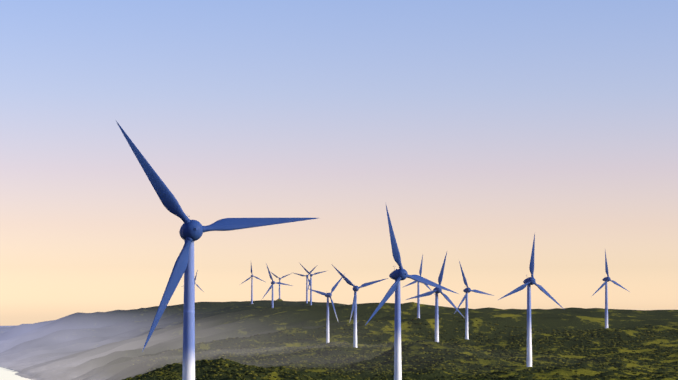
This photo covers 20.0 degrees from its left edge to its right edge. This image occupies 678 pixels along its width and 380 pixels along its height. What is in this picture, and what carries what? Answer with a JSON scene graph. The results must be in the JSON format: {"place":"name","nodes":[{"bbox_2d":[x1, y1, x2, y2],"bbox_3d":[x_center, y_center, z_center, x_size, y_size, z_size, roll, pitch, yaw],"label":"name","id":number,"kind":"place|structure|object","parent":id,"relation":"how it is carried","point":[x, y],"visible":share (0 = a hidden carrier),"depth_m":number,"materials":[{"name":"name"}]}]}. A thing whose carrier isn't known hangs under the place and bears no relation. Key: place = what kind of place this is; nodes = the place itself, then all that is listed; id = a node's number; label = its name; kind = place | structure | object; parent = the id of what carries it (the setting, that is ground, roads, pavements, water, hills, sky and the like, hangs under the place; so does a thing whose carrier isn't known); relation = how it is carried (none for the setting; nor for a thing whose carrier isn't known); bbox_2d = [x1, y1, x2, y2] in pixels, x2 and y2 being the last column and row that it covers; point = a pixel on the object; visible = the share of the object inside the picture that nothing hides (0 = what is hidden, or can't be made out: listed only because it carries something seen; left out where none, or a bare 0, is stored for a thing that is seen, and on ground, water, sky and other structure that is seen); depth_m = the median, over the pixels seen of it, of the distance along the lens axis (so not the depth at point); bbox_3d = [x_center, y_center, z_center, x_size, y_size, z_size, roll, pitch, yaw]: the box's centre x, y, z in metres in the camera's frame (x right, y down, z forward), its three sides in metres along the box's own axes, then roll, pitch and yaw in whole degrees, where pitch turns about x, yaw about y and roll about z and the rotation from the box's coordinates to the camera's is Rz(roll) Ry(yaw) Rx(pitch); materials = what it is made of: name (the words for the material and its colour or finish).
{"place":"outdoors","nodes":[
{"label":"outdoors","id":0,"kind":"place"},
{"bbox_2d":[0,367,30,379],"bbox_3d":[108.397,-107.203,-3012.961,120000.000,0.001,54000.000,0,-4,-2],"label":"sea","id":1,"kind":"structure","parent":0,"point":[7,374],"depth_m":3137.40,"materials":[{"name":"liquid"}]},
{"bbox_2d":[0,299,677,379],"bbox_3d":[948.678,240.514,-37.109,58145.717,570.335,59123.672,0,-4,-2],"label":"terrain","id":2,"kind":"structure","parent":0,"point":[108,345],"depth_m":2594.57,"materials":[{"name":"green plant"}]},
{"bbox_2d":[181,270,201,295],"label":"wind turbine","id":3,"kind":"object","parent":2,"relation":"on","point":[194,284],"visible":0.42,"depth_m":4985.65,"materials":[{"name":"white paint"}]},
{"bbox_2d":[116,121,317,379],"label":"wind turbine","id":4,"kind":"object","parent":2,"relation":"on","point":[191,232],"visible":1,"depth_m":528.30,"materials":[{"name":"white paint"}]},
{"bbox_2d":[241,265,264,303],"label":"wind turbine","id":5,"kind":"object","parent":2,"relation":"on","point":[252,276],"visible":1,"depth_m":4449.51,"materials":[{"name":"white paint"}]},
{"bbox_2d":[262,264,291,307],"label":"wind turbine","id":6,"kind":"object","parent":2,"relation":"on","point":[271,286],"visible":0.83,"depth_m":3199.89,"materials":[{"name":"white paint"}]},
{"bbox_2d":[271,272,291,298],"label":"wind turbine","id":7,"kind":"object","parent":2,"relation":"on","point":[279,281],"visible":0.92,"depth_m":4918.37,"materials":[{"name":"white paint"}]},
{"bbox_2d":[291,267,315,302],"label":"wind turbine","id":8,"kind":"object","parent":2,"relation":"on","point":[307,279],"visible":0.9,"depth_m":4222.89,"materials":[{"name":"white paint"}]},
{"bbox_2d":[300,264,325,304],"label":"wind turbine","id":9,"kind":"object","parent":2,"relation":"on","point":[310,281],"visible":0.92,"depth_m":3954.85,"materials":[{"name":"white paint"}]},
{"bbox_2d":[307,274,344,342],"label":"wind turbine","id":10,"kind":"object","parent":2,"relation":"on","point":[327,295],"visible":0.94,"depth_m":2382.99,"materials":[{"name":"white paint"}]},
{"bbox_2d":[331,264,387,347],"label":"wind turbine","id":11,"kind":"object","parent":2,"relation":"on","point":[355,290],"visible":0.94,"depth_m":1977.53,"materials":[{"name":"white paint"}]},
{"bbox_2d":[122,317,677,379],"bbox_3d":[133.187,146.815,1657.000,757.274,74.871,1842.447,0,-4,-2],"label":"heath shrubs","id":12,"kind":"object","parent":2,"relation":"on","point":[311,348],"visible":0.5,"depth_m":1725.74,"materials":[{"name":"green plant"}]},
{"bbox_2d":[366,206,457,379],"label":"wind turbine","id":13,"kind":"object","parent":2,"relation":"on","point":[398,275],"visible":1,"depth_m":957.02,"materials":[{"name":"white paint"}]},
{"bbox_2d":[404,255,431,317],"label":"wind turbine","id":14,"kind":"object","parent":2,"relation":"on","point":[418,300],"visible":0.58,"depth_m":2648.21,"materials":[{"name":"white paint"}]},
{"bbox_2d":[406,253,463,341],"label":"wind turbine","id":15,"kind":"object","parent":2,"relation":"on","point":[436,290],"visible":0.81,"depth_m":1726.07,"materials":[{"name":"white paint"}]},
{"bbox_2d":[454,261,493,338],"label":"wind turbine","id":16,"kind":"object","parent":2,"relation":"on","point":[467,290],"visible":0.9,"depth_m":2194.15,"materials":[{"name":"white paint"}]},
{"bbox_2d":[498,234,564,366],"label":"wind turbine","id":17,"kind":"object","parent":2,"relation":"on","point":[529,282],"visible":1,"depth_m":1431.70,"materials":[{"name":"white paint"}]},
{"bbox_2d":[592,251,627,327],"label":"wind turbine","id":18,"kind":"object","parent":2,"relation":"on","point":[606,279],"visible":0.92,"depth_m":2286.82,"materials":[{"name":"white paint"}]},
{"bbox_2d":[0,0,677,325],"label":"sky","id":19,"kind":"structure","parent":0,"point":[481,128],"materials":[{"name":"blue"}]}
]}

